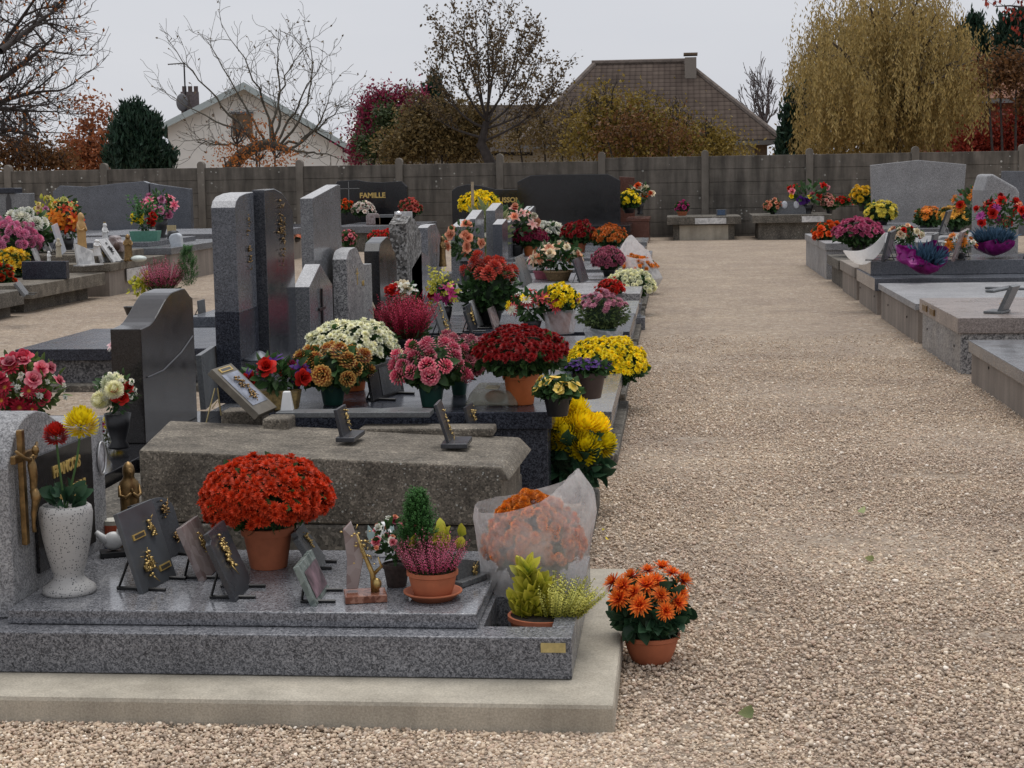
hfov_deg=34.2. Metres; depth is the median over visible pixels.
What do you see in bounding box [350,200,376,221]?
potted chrysanthemum
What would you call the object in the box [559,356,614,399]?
potted pansies
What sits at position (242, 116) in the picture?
window
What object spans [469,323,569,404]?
potted chrysanthemum
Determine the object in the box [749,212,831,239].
tomb
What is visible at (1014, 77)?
autumn tree
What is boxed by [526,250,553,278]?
flower bouquet
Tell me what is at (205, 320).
tomb
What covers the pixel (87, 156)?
autumn tree
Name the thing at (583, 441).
potted chrysanthemum
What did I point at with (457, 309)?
tomb
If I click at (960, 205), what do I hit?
flower bouquet
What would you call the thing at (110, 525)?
grave candle
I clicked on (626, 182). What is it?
headstone
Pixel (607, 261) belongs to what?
potted chrysanthemum
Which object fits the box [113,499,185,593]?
memorial plaque
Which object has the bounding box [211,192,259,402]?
headstone
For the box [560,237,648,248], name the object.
tomb
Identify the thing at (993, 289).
stone cross
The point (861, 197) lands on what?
potted chrysanthemum
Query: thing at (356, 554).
memorial statuette
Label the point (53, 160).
bush
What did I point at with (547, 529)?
wrapped chrysanthemum
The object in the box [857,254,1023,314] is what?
tomb
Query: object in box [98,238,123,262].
memorial plaque
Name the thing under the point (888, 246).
memorial plaque
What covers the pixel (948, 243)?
flower bouquet
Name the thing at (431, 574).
heather plant
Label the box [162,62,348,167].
white house
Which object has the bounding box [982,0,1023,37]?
overhanging tree
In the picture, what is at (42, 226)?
flower bouquet
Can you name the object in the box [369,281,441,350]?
heather plant
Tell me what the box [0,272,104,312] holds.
tomb
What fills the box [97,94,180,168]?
pine tree
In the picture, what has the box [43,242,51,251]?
memorial plaque
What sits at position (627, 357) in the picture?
potted chrysanthemum
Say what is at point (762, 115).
bare tree
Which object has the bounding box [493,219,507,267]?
headstone
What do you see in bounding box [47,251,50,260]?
statue
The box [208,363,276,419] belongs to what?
memorial plaque
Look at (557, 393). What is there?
potted pansies
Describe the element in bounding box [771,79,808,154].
pine tree
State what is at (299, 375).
artificial flowers
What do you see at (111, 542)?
dove plaque
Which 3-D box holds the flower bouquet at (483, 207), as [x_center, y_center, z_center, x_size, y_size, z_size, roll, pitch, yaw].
[-0.339,-2.140,23.507,0.763,1.033,0.699,0,7,6]
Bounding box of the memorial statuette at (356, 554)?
[340,521,386,603]
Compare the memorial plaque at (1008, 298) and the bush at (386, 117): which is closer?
the memorial plaque at (1008, 298)
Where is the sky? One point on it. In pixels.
(380, 38)
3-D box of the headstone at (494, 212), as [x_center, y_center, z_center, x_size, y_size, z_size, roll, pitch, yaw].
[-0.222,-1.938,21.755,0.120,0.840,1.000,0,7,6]
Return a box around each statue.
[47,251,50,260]
[56,238,61,256]
[76,212,86,247]
[93,239,101,255]
[102,222,108,238]
[123,234,132,260]
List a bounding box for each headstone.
[0,188,34,225]
[0,411,106,617]
[53,181,151,232]
[110,288,196,442]
[150,183,193,228]
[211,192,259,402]
[252,189,296,388]
[295,264,332,350]
[300,185,341,320]
[332,247,372,321]
[336,180,408,224]
[364,237,396,323]
[389,211,422,304]
[412,252,430,307]
[418,224,446,301]
[451,219,472,283]
[452,184,517,224]
[466,210,484,275]
[486,203,502,256]
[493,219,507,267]
[508,218,515,257]
[517,174,620,224]
[521,206,535,252]
[619,177,634,221]
[870,160,965,221]
[971,174,1018,253]
[1001,171,1023,235]
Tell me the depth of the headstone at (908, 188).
31.19 m
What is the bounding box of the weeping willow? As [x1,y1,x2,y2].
[774,0,998,154]
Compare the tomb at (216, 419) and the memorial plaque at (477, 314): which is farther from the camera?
the memorial plaque at (477, 314)
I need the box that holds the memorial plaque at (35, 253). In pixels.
[31,248,40,260]
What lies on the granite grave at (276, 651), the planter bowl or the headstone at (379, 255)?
the planter bowl
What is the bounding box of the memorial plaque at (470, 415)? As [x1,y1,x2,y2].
[463,403,476,423]
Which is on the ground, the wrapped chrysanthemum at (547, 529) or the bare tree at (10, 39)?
the bare tree at (10, 39)
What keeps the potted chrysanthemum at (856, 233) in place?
on the tomb at (833, 260)
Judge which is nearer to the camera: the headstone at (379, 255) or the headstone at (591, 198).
the headstone at (379, 255)
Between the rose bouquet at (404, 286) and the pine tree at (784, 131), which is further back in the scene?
the pine tree at (784, 131)
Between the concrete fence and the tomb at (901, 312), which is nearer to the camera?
the tomb at (901, 312)
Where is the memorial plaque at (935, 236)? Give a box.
[931,232,938,244]
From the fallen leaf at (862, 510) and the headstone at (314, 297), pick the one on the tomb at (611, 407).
the headstone at (314, 297)
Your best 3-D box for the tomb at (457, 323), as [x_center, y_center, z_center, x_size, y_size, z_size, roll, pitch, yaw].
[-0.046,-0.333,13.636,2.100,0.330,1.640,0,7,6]
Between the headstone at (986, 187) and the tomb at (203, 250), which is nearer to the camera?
the headstone at (986, 187)
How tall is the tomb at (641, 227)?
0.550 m
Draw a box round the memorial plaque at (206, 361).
[195,345,217,409]
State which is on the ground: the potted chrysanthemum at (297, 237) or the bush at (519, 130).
the bush at (519, 130)
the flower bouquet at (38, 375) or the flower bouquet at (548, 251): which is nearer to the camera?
the flower bouquet at (38, 375)
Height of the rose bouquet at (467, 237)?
0.745 m
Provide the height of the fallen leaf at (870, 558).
0.026 m
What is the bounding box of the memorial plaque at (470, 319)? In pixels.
[462,303,488,332]
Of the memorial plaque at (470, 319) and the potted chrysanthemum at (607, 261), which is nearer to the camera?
the memorial plaque at (470, 319)
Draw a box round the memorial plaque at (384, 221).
[375,217,392,224]
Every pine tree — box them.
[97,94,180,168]
[419,61,446,163]
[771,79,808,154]
[948,4,993,94]
[978,4,1023,84]
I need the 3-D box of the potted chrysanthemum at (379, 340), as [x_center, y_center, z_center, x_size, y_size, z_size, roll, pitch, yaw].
[-0.763,-0.141,7.869,0.466,0.343,0.487,-6,9,-34]
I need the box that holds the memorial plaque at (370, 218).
[366,213,379,224]
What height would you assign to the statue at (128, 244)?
0.364 m
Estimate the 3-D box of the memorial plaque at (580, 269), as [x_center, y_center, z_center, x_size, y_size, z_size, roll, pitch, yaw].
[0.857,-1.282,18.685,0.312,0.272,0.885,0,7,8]
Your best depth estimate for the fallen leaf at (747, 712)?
4.58 m
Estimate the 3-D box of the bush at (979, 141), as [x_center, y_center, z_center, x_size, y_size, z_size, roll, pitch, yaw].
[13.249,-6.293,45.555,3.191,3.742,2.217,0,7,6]
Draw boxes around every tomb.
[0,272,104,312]
[0,289,23,318]
[10,328,215,391]
[30,249,164,296]
[42,236,213,280]
[49,415,217,488]
[61,230,117,237]
[68,227,301,258]
[137,411,221,472]
[193,310,214,327]
[212,368,628,462]
[269,371,572,506]
[341,221,436,251]
[386,335,628,400]
[424,314,636,345]
[427,301,640,344]
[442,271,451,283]
[455,283,645,315]
[507,272,648,306]
[508,251,652,261]
[508,261,602,272]
[537,245,645,251]
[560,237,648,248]
[561,222,632,235]
[626,216,650,242]
[667,214,740,239]
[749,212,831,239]
[805,232,971,278]
[827,252,1023,287]
[840,260,859,299]
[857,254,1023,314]
[878,282,1023,343]
[882,222,948,232]
[919,297,1023,373]
[968,340,1023,418]
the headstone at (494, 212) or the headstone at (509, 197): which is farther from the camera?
the headstone at (509, 197)
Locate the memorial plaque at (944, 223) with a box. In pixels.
[925,210,952,235]
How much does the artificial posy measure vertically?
0.230 m
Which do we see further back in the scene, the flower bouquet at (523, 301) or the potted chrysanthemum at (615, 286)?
the potted chrysanthemum at (615, 286)
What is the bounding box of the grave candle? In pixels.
[104,517,116,548]
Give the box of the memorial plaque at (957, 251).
[948,228,969,261]
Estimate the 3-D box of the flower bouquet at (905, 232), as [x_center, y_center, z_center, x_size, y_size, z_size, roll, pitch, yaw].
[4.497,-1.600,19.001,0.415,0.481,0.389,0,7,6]
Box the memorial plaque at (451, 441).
[434,399,471,448]
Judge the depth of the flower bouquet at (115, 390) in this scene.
7.37 m
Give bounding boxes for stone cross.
[985,285,1023,291]
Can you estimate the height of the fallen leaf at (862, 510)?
0.026 m
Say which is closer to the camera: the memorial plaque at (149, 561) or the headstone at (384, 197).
the memorial plaque at (149, 561)
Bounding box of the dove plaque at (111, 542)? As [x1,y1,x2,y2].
[94,530,125,558]
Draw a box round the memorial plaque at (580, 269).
[572,257,603,282]
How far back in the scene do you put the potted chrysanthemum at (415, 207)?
35.66 m
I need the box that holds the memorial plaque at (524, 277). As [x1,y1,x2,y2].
[513,254,531,287]
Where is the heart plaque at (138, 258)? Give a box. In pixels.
[131,255,146,261]
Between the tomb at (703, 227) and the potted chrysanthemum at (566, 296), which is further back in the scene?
the tomb at (703, 227)
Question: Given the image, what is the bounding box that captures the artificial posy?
[370,514,415,587]
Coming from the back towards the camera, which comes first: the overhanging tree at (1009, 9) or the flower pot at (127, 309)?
the overhanging tree at (1009, 9)
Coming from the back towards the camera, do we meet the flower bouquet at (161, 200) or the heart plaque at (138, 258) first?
the flower bouquet at (161, 200)
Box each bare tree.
[0,0,112,164]
[738,51,778,123]
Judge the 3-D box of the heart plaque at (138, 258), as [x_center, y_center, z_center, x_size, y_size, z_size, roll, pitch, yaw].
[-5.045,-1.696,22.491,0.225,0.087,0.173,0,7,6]
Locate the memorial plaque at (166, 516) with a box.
[127,497,186,557]
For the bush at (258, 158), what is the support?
on the ground
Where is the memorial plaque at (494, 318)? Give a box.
[487,306,500,328]
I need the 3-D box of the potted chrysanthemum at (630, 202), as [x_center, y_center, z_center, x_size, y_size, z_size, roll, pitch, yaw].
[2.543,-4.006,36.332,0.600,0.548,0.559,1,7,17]
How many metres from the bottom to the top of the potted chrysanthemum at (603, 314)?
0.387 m
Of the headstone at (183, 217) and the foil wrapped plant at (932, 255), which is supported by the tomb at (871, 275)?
the foil wrapped plant at (932, 255)
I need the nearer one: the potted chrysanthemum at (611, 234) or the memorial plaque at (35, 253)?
the memorial plaque at (35, 253)
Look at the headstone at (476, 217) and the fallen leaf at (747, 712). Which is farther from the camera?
the headstone at (476, 217)
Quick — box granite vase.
[38,404,98,598]
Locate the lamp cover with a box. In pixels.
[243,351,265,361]
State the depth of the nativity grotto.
23.09 m
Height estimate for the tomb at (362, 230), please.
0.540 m
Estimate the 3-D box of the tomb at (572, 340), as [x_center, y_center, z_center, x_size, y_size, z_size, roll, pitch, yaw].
[-0.226,-0.101,11.809,2.100,0.330,1.540,0,7,6]
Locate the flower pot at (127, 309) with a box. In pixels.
[123,306,132,314]
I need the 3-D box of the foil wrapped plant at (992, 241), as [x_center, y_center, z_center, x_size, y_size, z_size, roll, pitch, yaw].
[5.209,-1.551,17.935,0.539,0.348,0.597,0,7,6]
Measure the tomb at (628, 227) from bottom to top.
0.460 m
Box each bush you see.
[0,121,90,170]
[189,96,319,167]
[330,72,442,164]
[340,89,409,164]
[361,83,517,164]
[490,82,589,162]
[577,89,716,159]
[935,92,1023,151]
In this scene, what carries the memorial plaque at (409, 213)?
on the tomb at (362, 230)
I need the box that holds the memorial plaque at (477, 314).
[469,300,491,326]
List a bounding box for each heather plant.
[126,244,198,296]
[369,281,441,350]
[394,485,469,603]
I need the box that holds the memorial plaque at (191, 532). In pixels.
[176,515,219,580]
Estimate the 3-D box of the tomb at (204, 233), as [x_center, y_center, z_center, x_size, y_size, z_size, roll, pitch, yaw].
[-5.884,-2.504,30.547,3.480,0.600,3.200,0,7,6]
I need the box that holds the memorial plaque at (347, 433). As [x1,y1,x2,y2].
[333,404,364,441]
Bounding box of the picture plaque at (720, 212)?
[716,209,725,215]
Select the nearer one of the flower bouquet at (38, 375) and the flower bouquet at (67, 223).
the flower bouquet at (38, 375)
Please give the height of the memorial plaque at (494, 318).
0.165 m
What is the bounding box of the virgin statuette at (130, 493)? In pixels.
[118,461,142,547]
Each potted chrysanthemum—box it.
[0,216,44,258]
[0,246,30,277]
[0,258,17,282]
[197,451,337,570]
[293,340,377,405]
[294,234,300,241]
[302,317,402,390]
[341,198,353,214]
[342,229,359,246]
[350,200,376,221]
[365,228,388,242]
[387,336,474,406]
[398,197,423,218]
[430,329,484,394]
[457,189,501,212]
[458,249,522,324]
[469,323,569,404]
[513,226,549,255]
[538,220,563,243]
[538,281,581,333]
[551,395,617,503]
[559,218,594,251]
[567,335,650,401]
[574,287,630,341]
[589,222,627,248]
[590,245,625,275]
[594,276,625,298]
[603,560,697,665]
[607,268,657,297]
[621,188,640,212]
[674,199,689,215]
[762,197,781,213]
[810,220,839,240]
[818,193,838,213]
[830,215,885,250]
[833,195,852,206]
[848,184,870,210]
[863,199,898,224]
[911,205,939,227]
[935,204,971,231]
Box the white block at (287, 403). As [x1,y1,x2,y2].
[280,391,293,410]
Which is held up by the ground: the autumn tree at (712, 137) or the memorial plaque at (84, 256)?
the autumn tree at (712, 137)
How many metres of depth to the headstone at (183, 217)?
37.61 m
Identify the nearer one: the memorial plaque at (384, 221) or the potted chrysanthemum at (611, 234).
the potted chrysanthemum at (611, 234)
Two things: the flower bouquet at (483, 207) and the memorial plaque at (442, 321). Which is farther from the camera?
the flower bouquet at (483, 207)
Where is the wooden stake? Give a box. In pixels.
[471,182,473,208]
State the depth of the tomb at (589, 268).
21.11 m
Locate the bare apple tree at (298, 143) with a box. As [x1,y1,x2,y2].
[144,1,371,167]
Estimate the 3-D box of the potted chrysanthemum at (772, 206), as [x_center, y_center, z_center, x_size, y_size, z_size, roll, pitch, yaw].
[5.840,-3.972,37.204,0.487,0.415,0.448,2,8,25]
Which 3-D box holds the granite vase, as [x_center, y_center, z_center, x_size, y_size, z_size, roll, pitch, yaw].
[-1.344,0.351,5.072,0.202,0.582,0.164,0,7,6]
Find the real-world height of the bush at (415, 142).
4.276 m
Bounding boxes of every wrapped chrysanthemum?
[475,473,596,590]
[615,235,662,285]
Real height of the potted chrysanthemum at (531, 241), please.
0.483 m
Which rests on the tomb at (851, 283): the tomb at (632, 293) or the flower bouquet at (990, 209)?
the flower bouquet at (990, 209)
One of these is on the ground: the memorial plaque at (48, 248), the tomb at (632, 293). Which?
the tomb at (632, 293)
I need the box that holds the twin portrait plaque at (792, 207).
[775,201,805,213]
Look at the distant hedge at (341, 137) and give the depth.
83.89 m
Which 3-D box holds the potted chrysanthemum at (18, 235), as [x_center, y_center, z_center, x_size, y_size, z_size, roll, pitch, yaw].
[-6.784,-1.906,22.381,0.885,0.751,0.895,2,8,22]
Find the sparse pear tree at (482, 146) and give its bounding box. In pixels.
[403,0,582,162]
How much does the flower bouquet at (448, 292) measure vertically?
0.516 m
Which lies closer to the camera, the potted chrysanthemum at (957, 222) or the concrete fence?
the potted chrysanthemum at (957, 222)
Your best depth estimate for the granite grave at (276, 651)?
4.76 m
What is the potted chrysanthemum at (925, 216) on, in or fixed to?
on the tomb at (924, 229)
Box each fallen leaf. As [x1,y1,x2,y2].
[738,705,753,717]
[858,506,864,512]
[865,555,873,561]
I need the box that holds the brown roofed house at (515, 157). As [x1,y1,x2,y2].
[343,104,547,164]
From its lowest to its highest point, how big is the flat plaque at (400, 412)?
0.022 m
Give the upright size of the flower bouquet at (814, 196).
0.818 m
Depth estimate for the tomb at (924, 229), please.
28.15 m
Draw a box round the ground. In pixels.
[0,236,1023,767]
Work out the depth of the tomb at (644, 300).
19.24 m
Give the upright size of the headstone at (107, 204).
1.206 m
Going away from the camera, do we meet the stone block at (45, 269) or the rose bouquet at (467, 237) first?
the rose bouquet at (467, 237)
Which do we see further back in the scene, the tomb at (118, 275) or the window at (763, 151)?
the window at (763, 151)
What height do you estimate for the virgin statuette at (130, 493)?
0.301 m
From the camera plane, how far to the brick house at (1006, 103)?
48.62 m
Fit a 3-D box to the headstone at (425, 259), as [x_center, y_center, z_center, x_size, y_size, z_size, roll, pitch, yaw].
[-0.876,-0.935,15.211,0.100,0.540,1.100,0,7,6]
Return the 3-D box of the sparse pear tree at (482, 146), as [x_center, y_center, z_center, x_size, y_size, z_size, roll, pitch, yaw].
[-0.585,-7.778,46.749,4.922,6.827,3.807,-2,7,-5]
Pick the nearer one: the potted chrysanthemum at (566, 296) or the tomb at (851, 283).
the potted chrysanthemum at (566, 296)
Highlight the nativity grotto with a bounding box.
[108,235,123,251]
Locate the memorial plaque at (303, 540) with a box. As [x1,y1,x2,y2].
[291,523,336,569]
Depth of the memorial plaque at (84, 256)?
21.47 m
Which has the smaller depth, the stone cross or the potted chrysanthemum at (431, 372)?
the potted chrysanthemum at (431, 372)
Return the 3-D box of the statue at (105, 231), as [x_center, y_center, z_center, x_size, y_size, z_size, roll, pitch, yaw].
[-6.101,-2.242,24.953,0.105,0.376,0.128,3,8,27]
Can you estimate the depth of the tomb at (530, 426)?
7.15 m
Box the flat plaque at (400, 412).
[275,407,433,417]
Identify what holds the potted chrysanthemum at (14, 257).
on the tomb at (74, 287)
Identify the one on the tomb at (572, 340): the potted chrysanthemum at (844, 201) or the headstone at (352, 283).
the headstone at (352, 283)
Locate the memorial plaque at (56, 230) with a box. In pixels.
[51,223,74,254]
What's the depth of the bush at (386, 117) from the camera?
49.97 m
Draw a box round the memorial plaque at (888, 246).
[865,229,896,261]
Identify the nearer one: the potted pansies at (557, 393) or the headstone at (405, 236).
the potted pansies at (557, 393)
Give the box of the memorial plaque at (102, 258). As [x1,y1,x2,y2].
[96,247,108,262]
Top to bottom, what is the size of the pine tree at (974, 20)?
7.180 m
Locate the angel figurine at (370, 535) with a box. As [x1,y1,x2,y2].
[367,522,393,556]
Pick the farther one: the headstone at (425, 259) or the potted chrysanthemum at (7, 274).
the potted chrysanthemum at (7, 274)
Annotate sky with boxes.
[0,0,1023,170]
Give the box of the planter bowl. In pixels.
[506,552,607,626]
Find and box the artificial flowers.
[239,350,311,410]
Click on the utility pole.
(50, 132)
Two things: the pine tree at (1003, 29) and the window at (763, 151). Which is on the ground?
the pine tree at (1003, 29)
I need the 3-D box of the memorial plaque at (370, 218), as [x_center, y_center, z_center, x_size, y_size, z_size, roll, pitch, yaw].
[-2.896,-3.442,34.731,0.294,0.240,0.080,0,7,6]
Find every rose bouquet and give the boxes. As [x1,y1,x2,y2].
[384,279,421,305]
[442,219,485,284]
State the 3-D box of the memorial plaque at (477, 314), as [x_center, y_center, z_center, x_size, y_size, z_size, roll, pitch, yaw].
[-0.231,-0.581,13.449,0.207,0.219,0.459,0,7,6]
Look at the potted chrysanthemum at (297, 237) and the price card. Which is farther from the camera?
the potted chrysanthemum at (297, 237)
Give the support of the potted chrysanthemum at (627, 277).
on the tomb at (632, 293)
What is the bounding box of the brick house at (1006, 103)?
[967,82,1022,132]
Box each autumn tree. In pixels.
[46,86,122,169]
[547,70,766,161]
[962,32,1023,150]
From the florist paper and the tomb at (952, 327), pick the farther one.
the florist paper
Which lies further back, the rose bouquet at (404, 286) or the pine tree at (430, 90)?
the pine tree at (430, 90)
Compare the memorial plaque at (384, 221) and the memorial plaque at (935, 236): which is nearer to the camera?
the memorial plaque at (935, 236)
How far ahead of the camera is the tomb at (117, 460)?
7.30 m
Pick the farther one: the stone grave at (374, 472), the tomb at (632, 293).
the tomb at (632, 293)
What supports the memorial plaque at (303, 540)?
on the granite grave at (276, 651)
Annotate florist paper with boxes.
[843,233,885,264]
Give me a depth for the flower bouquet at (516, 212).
23.95 m
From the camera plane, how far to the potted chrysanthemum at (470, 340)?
7.61 m
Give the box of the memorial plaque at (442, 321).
[431,301,462,336]
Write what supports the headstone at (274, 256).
on the tomb at (611, 407)
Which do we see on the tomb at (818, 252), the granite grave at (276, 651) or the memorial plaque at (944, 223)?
the memorial plaque at (944, 223)
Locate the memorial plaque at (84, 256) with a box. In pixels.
[73,243,103,266]
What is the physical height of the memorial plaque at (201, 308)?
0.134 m
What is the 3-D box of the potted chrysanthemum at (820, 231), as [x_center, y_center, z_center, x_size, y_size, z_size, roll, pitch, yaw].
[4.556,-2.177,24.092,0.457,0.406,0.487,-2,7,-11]
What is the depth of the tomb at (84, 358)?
12.14 m
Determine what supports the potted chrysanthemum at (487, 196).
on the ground
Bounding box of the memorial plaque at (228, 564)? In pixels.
[203,520,265,601]
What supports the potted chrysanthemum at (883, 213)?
on the tomb at (924, 229)
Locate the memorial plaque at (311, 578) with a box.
[293,549,342,605]
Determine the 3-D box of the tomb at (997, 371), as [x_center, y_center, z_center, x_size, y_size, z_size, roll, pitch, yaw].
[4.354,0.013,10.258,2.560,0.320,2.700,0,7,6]
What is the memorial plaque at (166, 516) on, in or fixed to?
on the granite grave at (276, 651)
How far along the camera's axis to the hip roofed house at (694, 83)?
55.93 m
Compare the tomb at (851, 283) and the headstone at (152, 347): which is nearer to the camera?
the headstone at (152, 347)
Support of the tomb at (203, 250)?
on the ground
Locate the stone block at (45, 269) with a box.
[22,261,69,279]
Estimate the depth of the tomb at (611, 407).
9.38 m
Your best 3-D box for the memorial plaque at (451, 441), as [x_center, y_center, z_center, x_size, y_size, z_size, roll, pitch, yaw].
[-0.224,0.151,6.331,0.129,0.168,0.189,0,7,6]
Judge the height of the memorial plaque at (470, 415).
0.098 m
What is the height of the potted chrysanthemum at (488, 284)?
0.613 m
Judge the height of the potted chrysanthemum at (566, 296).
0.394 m
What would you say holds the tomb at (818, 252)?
on the ground
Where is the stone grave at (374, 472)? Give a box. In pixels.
[105,407,599,555]
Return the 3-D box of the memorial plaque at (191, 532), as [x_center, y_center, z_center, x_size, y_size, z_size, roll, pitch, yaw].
[-0.979,0.525,5.304,0.129,0.178,0.189,0,7,6]
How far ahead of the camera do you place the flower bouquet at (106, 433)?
7.69 m
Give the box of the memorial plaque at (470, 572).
[454,558,490,587]
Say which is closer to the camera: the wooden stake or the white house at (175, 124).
the wooden stake
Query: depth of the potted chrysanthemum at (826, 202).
36.98 m
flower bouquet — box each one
[0,348,72,414]
[2,206,54,252]
[33,193,60,242]
[45,194,86,249]
[90,368,141,449]
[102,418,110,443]
[126,194,168,240]
[141,187,179,237]
[425,263,461,324]
[467,196,515,255]
[503,199,540,255]
[505,285,560,327]
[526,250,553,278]
[530,238,584,280]
[629,181,655,213]
[787,178,829,213]
[888,223,924,254]
[941,230,978,258]
[950,179,974,225]
[972,192,1023,232]
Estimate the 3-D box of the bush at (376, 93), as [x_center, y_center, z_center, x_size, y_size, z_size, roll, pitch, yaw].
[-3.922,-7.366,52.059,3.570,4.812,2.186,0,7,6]
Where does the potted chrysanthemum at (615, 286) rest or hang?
on the tomb at (632, 293)
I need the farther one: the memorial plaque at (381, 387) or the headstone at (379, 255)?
the headstone at (379, 255)
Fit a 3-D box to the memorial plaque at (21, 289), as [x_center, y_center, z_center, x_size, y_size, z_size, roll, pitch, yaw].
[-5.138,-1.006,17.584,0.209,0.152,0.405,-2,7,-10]
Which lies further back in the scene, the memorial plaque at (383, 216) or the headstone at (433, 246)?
the memorial plaque at (383, 216)
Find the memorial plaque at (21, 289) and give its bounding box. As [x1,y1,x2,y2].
[13,281,36,296]
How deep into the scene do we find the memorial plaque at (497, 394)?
7.28 m
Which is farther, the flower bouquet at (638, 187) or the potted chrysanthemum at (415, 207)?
the flower bouquet at (638, 187)
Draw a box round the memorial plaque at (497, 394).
[466,383,517,405]
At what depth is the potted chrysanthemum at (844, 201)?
33.71 m
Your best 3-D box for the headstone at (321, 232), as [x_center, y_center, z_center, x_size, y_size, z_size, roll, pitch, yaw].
[-1.322,-0.812,11.650,0.085,1.155,0.950,0,7,6]
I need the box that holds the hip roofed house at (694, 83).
[514,52,776,161]
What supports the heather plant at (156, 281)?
on the ground
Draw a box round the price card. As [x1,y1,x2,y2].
[167,225,175,232]
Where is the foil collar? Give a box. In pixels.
[896,244,924,267]
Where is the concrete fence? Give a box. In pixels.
[0,144,1023,237]
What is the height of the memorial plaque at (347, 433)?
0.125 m
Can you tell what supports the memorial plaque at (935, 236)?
on the tomb at (851, 283)
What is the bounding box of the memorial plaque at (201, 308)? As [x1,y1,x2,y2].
[195,299,205,314]
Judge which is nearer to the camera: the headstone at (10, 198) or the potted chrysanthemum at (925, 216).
the potted chrysanthemum at (925, 216)
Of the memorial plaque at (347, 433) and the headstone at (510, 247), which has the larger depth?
the headstone at (510, 247)
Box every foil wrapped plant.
[907,240,950,274]
[970,224,1020,255]
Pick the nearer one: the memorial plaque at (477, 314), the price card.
the memorial plaque at (477, 314)
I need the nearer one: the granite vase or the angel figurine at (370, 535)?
the granite vase
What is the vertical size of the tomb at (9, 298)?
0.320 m
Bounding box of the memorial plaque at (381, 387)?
[366,359,414,401]
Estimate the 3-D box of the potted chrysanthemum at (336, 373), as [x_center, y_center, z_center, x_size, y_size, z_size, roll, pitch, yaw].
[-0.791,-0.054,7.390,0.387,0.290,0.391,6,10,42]
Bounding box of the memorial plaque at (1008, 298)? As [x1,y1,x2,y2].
[983,284,1019,313]
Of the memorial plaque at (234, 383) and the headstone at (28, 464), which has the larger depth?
the memorial plaque at (234, 383)
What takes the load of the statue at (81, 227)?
on the tomb at (118, 275)
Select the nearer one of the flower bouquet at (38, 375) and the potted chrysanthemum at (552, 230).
the flower bouquet at (38, 375)
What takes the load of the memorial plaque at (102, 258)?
on the tomb at (118, 275)
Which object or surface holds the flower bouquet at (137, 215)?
on the tomb at (203, 250)
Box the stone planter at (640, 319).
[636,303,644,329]
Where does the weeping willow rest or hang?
on the ground
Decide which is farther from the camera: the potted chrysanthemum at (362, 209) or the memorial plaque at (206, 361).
the potted chrysanthemum at (362, 209)
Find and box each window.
[231,112,252,135]
[754,145,766,154]
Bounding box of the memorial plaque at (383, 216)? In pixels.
[380,214,393,224]
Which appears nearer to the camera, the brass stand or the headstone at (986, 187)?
the brass stand
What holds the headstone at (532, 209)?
on the tomb at (587, 254)
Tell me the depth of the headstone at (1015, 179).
29.07 m
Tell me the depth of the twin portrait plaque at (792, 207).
37.07 m
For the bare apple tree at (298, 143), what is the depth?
46.53 m
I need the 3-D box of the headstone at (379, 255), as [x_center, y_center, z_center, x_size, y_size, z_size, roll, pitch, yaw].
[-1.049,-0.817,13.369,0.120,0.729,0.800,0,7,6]
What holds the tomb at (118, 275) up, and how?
on the ground
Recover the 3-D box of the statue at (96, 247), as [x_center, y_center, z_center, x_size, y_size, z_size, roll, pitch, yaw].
[-5.481,-1.801,21.978,0.109,0.220,0.130,3,8,27]
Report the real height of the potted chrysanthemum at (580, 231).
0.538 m
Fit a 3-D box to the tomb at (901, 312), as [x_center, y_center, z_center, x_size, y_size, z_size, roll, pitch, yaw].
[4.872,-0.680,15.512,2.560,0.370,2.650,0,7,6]
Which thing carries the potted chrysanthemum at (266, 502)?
on the granite grave at (276, 651)
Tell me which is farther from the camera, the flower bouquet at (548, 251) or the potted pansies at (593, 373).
the flower bouquet at (548, 251)
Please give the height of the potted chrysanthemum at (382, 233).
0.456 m
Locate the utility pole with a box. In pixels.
[23,115,167,170]
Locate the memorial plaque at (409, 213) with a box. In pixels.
[394,211,412,217]
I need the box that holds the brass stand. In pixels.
[206,388,221,422]
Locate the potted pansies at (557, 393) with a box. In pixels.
[531,372,585,416]
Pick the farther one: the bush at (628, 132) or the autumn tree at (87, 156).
the autumn tree at (87, 156)
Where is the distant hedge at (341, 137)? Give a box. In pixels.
[0,123,908,170]
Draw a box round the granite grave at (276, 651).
[0,550,626,733]
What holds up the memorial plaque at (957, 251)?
on the tomb at (871, 275)
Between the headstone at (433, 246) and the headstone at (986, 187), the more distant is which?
the headstone at (986, 187)
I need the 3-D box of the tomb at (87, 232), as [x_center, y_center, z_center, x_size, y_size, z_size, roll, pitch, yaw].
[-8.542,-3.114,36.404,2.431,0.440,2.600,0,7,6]

